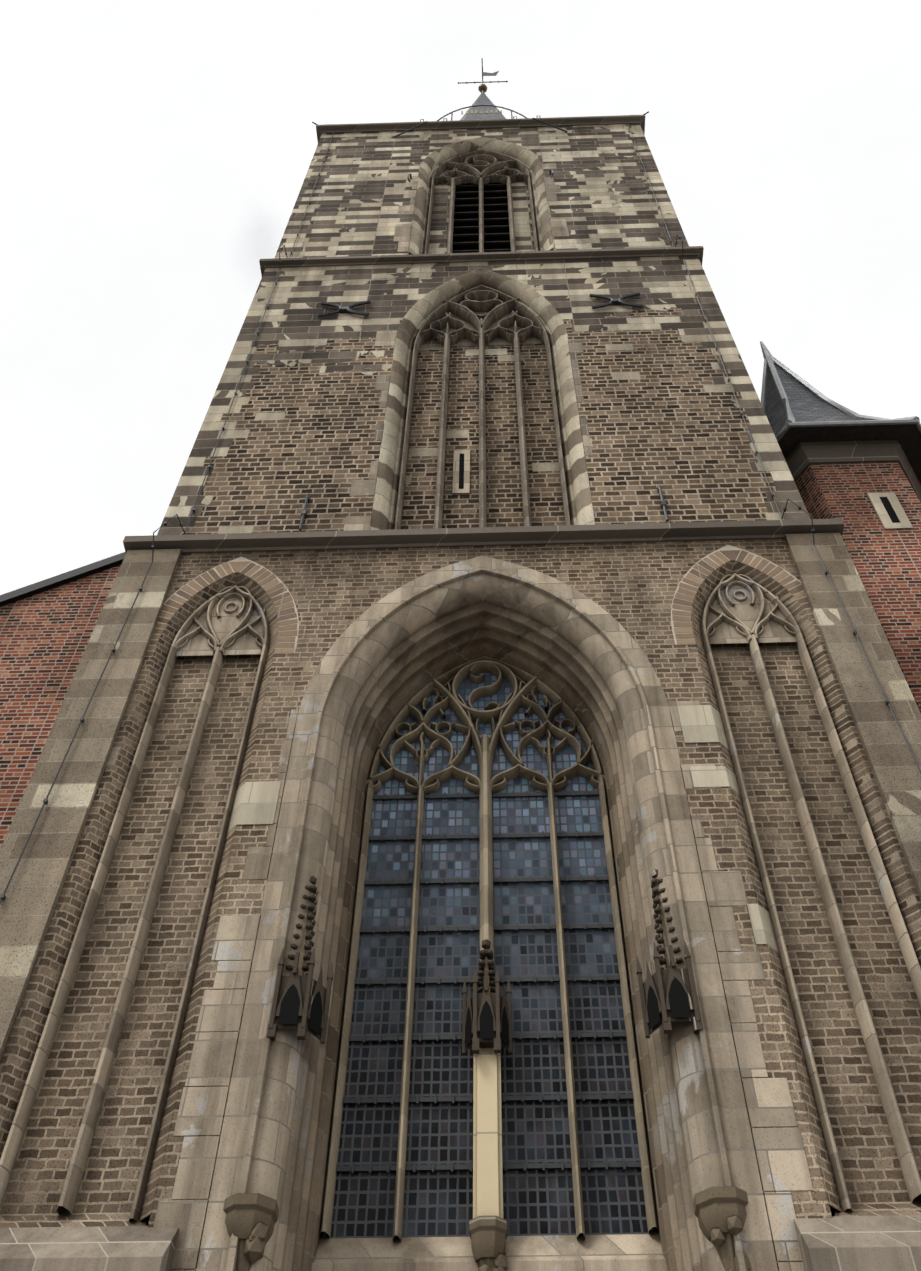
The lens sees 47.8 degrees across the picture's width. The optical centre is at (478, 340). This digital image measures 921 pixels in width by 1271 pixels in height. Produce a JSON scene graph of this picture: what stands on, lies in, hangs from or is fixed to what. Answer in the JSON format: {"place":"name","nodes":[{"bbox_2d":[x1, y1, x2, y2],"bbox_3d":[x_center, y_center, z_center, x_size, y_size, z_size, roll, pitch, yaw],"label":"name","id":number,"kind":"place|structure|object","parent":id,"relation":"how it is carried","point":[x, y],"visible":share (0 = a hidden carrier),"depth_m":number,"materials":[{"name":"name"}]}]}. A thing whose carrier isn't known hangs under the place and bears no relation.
{"place":"outdoors","nodes":[
{"label":"outdoors","id":0,"kind":"place"},
{"bbox_2d":[0,565,120,848],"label":"aisle wall","id":1,"kind":"structure","parent":0,"point":[45,636],"depth_m":18.55,"materials":[{"name":"red brick"}]},
{"bbox_2d":[0,552,125,606],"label":"aisle roof verge","id":2,"kind":"structure","parent":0,"point":[59,580],"depth_m":20.25,"materials":[{"name":"grey metal"}]},
{"bbox_2d":[227,781,280,832],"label":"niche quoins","id":3,"kind":"object","parent":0,"point":[255,803],"visible":1,"depth_m":13.00,"materials":[{"name":"beige stone"}]},
{"bbox_2d":[0,0,920,594],"label":"sky","id":4,"kind":"structure","parent":0,"point":[153,152],"materials":[{"name":"white"}]},
{"bbox_2d":[344,331,592,530],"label":"stage blind quoins","id":5,"kind":"object","parent":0,"point":[367,487],"visible":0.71,"depth_m":20.10,"materials":[{"name":"beige stone"}]},
{"bbox_2d":[393,163,568,251],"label":"belfry quoins","id":6,"kind":"object","parent":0,"point":[559,228],"visible":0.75,"depth_m":28.61,"materials":[{"name":"beige stone"}]},
{"bbox_2d":[424,150,538,253],"bbox_3d":[0.081,-4.167,31.052,3.125,8.049,0.270,-2,-59,1],"label":"belfry tracery","id":7,"kind":"object","parent":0,"point":[480,168],"visible":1,"depth_m":32.57,"materials":[{"name":"grey stone"}]},
{"bbox_2d":[452,184,510,252],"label":"belfry louvres","id":8,"kind":"object","parent":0,"point":[466,227],"visible":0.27,"depth_m":30.59,"materials":[{"name":"black wood"}]},
{"bbox_2d":[428,182,534,253],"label":"belfry wall","id":9,"kind":"structure","parent":0,"point":[524,236],"depth_m":30.21,"materials":[{"name":"beige stone"}]},
{"bbox_2d":[394,285,570,528],"bbox_3d":[0.075,1.178,21.678,3.150,9.571,0.310,-2,-59,1],"label":"stage blind tracery","id":10,"kind":"object","parent":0,"point":[481,316],"visible":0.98,"depth_m":23.22,"materials":[{"name":"grey stone"}]},
{"bbox_2d":[677,705,778,951],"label":"niche quoins","id":11,"kind":"object","parent":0,"point":[701,723],"visible":1,"depth_m":13.23,"materials":[{"name":"beige stone"}]},
{"bbox_2d":[765,364,862,436],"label":"stair turret roof","id":12,"kind":"structure","parent":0,"point":[805,405],"depth_m":23.39,"materials":[{"name":"grey stone"}]},
{"bbox_2d":[760,341,920,441],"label":"stair turret leadwork","id":13,"kind":"object","parent":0,"point":[770,360],"visible":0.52,"depth_m":22.76,"materials":[{"name":"grey metal"}]},
{"bbox_2d":[778,424,920,484],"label":"stair turret eaves soffit","id":14,"kind":"structure","parent":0,"point":[907,437],"depth_m":20.53,"materials":[{"name":"black wood"}]},
{"bbox_2d":[785,440,920,501],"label":"stair turret cornice","id":15,"kind":"structure","parent":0,"point":[801,457],"depth_m":20.49,"materials":[{"name":"brown stone"}]},
{"bbox_2d":[795,462,920,712],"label":"stair turret shaft","id":16,"kind":"object","parent":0,"point":[887,563],"visible":0.23,"depth_m":18.42,"materials":[{"name":"red brick"}]},
{"bbox_2d":[867,492,912,529],"bbox_3d":[7.561,3.170,19.098,0.500,1.000,0.135,-2,-59,1],"label":"stair turret window","id":17,"kind":"structure","parent":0,"point":[890,511],"depth_m":19.04,"materials":[{"name":"beige stone"}]},
{"bbox_3d":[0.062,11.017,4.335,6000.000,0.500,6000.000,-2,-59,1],"label":"ground","id":18,"kind":"structure","parent":0,"visible":0},
{"bbox_2d":[0,539,920,1269],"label":"brick wall","id":19,"kind":"structure","parent":18,"relation":"on","point":[630,587],"depth_m":14.79,"materials":[{"name":"brown brick"}]},
{"bbox_2d":[0,572,278,1227],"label":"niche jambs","id":20,"kind":"object","parent":19,"relation":"attached to","point":[24,1052],"visible":0.71,"depth_m":11.78,"materials":[{"name":"brown brick"}]},
{"bbox_2d":[0,654,260,1213],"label":"brick niche infill","id":21,"kind":"object","parent":20,"relation":"attached to","point":[110,1178],"depth_m":11.62,"materials":[{"name":"brown brick"}]},
{"bbox_2d":[0,585,269,1220],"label":"blind window tracery","id":22,"kind":"object","parent":20,"relation":"attached to","point":[220,625],"visible":1,"depth_m":12.26,"materials":[{"name":"grey stone"}]},
{"bbox_2d":[145,556,298,656],"bbox_3d":[-3.861,4.052,16.009,2.380,2.087,0.004,-2,-59,1],"label":"niche ring","id":23,"kind":"object","parent":19,"relation":"attached to","point":[272,585],"visible":0.9,"depth_m":16.11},
{"bbox_2d":[0,533,920,1061],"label":"buttresses","id":24,"kind":"structure","parent":19,"relation":"attached to","point":[34,893],"depth_m":13.79,"materials":[{"name":"grey stone"}]},
{"bbox_2d":[0,122,920,903],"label":"lightning conductors","id":25,"kind":"object","parent":19,"relation":"attached to","point":[2,896],"visible":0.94,"depth_m":16.66,"materials":[{"name":"grey metal"}]},
{"bbox_2d":[0,1215,920,1270],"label":"stone ledges","id":26,"kind":"object","parent":19,"relation":"attached to","point":[863,1243],"visible":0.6,"depth_m":8.96,"materials":[{"name":"beige stone"}]},
{"bbox_2d":[153,701,813,1270],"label":"stone quoins","id":27,"kind":"object","parent":19,"relation":"attached to","point":[781,1159],"depth_m":10.37,"materials":[{"name":"beige stone"}]},
{"bbox_2d":[157,256,809,534],"bbox_3d":[0.240,5.506,24.462,11.080,10.740,11.080,-2,-59,1],"label":"tower stage","id":28,"kind":"object","parent":19,"relation":"on","point":[656,407],"visible":0.27,"depth_m":20.79,"materials":[{"name":"brown brick"}]},
{"bbox_2d":[259,246,703,275],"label":"cornice","id":29,"kind":"structure","parent":28,"relation":"on","point":[486,256],"depth_m":26.25,"materials":[{"name":"stone"}]},
{"bbox_2d":[275,124,688,257],"bbox_3d":[0.241,0.111,33.587,10.820,10.500,10.820,-2,-59,1],"label":"tower stage","id":30,"kind":"object","parent":28,"relation":"on","point":[363,191],"visible":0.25,"depth_m":30.73,"materials":[{"name":"beige stone"}]},
{"bbox_2d":[316,115,644,142],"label":"cornice","id":31,"kind":"structure","parent":30,"relation":"on","point":[481,124],"depth_m":35.36,"materials":[{"name":"grey stone"}]},
{"bbox_2d":[312,111,648,124],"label":"cornice fittings","id":32,"kind":"object","parent":31,"relation":"attached to","point":[446,118],"visible":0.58,"depth_m":35.65,"materials":[{"name":"grey metal"}]},
{"bbox_2d":[394,118,566,181],"bbox_3d":[0.058,-6.038,32.795,5.825,4.294,0.584,-2,-59,1],"label":"belfry ironwork","id":33,"kind":"object","parent":30,"relation":"attached to","point":[550,170],"visible":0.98,"depth_m":34.49,"materials":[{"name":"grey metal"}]},
{"bbox_2d":[409,137,553,253],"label":"belfry jambs","id":34,"kind":"object","parent":30,"relation":"attached to","point":[432,162],"visible":0.75,"depth_m":31.75,"materials":[{"name":"beige stone"}]},
{"bbox_2d":[460,94,505,119],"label":"spire","id":35,"kind":"structure","parent":30,"relation":"on","point":[482,99],"depth_m":49.49,"materials":[{"name":"metal"}]},
{"bbox_2d":[461,110,501,114],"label":"spire openings","id":36,"kind":"object","parent":35,"relation":"attached to","point":[480,112],"visible":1,"depth_m":43.64,"materials":[{"name":"brown"}]},
{"bbox_2d":[437,58,526,120],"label":"spire ironwork","id":37,"kind":"object","parent":35,"relation":"attached to","point":[487,74],"visible":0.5,"depth_m":55.74,"materials":[{"name":"black metal"}]},
{"bbox_2d":[478,84,486,92],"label":"finial ball","id":38,"kind":"object","parent":35,"relation":"on","point":[482,86],"visible":0.88,"depth_m":56.96,"materials":[{"name":"gold metal"}]},
{"bbox_2d":[370,268,594,529],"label":"stage blind jambs","id":39,"kind":"object","parent":28,"relation":"attached to","point":[537,304],"visible":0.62,"depth_m":21.30,"materials":[{"name":"beige stone"}]},
{"bbox_2d":[401,344,564,528],"bbox_3d":[0.080,1.336,21.717,3.120,9.577,0.001,-2,-59,1],"label":"stage blind","id":40,"kind":"object","parent":39,"relation":"attached to","point":[504,505],"depth_m":20.65,"materials":[{"name":"brown brick"}]},
{"bbox_2d":[452,450,469,493],"bbox_3d":[-0.320,2.504,19.761,0.320,1.320,0.054,-2,-59,1],"label":"stage slit window","id":41,"kind":"structure","parent":40,"relation":"attached to","point":[461,473],"depth_m":19.70,"materials":[{"name":"black"}]},
{"bbox_2d":[299,292,668,530],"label":"iron wall anchors","id":42,"kind":"object","parent":28,"relation":"attached to","point":[341,309],"visible":1,"depth_m":23.96,"materials":[{"name":"grey metal"}]},
{"bbox_2d":[123,518,843,552],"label":"cornice","id":43,"kind":"structure","parent":19,"relation":"on","point":[495,536],"depth_m":16.96,"materials":[{"name":"stone"}]},
{"bbox_2d":[311,1234,666,1270],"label":"window sill","id":44,"kind":"structure","parent":19,"relation":"attached to","point":[632,1252],"depth_m":10.14,"materials":[{"name":"beige stone"}]},
{"bbox_2d":[671,545,822,644],"bbox_3d":[4.035,3.834,15.879,2.380,2.087,0.004,-2,-59,1],"label":"niche ring","id":45,"kind":"object","parent":19,"relation":"attached to","point":[698,573],"visible":0.9,"depth_m":16.03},
{"bbox_2d":[691,560,920,1215],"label":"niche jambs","id":46,"kind":"object","parent":19,"relation":"attached to","point":[897,876],"visible":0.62,"depth_m":12.51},
{"bbox_2d":[701,573,920,1211],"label":"blind window tracery","id":47,"kind":"object","parent":46,"relation":"attached to","point":[745,609],"visible":0.92,"depth_m":12.58,"materials":[{"name":"grey stone"}]},
{"bbox_2d":[710,642,920,1201],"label":"brick wall","id":48,"kind":"structure","parent":46,"relation":"attached to","point":[869,1161],"depth_m":11.79,"materials":[{"name":"brown brick"}]},
{"bbox_2d":[195,556,778,1270],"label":"window reveal","id":49,"kind":"object","parent":18,"relation":"on","point":[391,654],"depth_m":12.35,"materials":[{"name":"grey stone"}]},
{"bbox_2d":[267,869,702,1054],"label":"statue canopies","id":50,"kind":"object","parent":49,"relation":"attached to","point":[301,1001],"visible":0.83,"depth_m":11.19,"materials":[{"name":"stone"}]},
{"bbox_2d":[223,1186,751,1270],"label":"statue corbels","id":51,"kind":"object","parent":49,"relation":"attached to","point":[251,1219],"visible":0.79,"depth_m":9.32,"materials":[{"name":"stone"}]},
{"bbox_2d":[473,1048,502,1218],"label":"stone pillar","id":52,"kind":"structure","parent":51,"relation":"on","point":[487,1161],"depth_m":10.85,"materials":[{"name":"stone"}]},
{"bbox_2d":[319,656,658,1240],"bbox_3d":[0.101,6.992,13.502,3.501,7.474,0.300,-2,-59,1],"label":"tracery window","id":53,"kind":"structure","parent":49,"relation":"in","point":[444,687],"depth_m":14.32,"materials":[{"name":"beige stone"}]},
{"bbox_2d":[320,673,657,1238],"bbox_3d":[0.105,7.115,13.550,3.410,7.431,0.001,-2,-59,1],"label":"window glass","id":54,"kind":"object","parent":53,"relation":"in","point":[538,1202],"depth_m":12.19,"materials":[{"name":"blue glass"}]},
{"bbox_2d":[336,790,641,1173],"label":"window crossbars","id":55,"kind":"object","parent":53,"relation":"attached to","point":[452,1167],"depth_m":12.46,"materials":[{"name":"black metal"}]}
]}

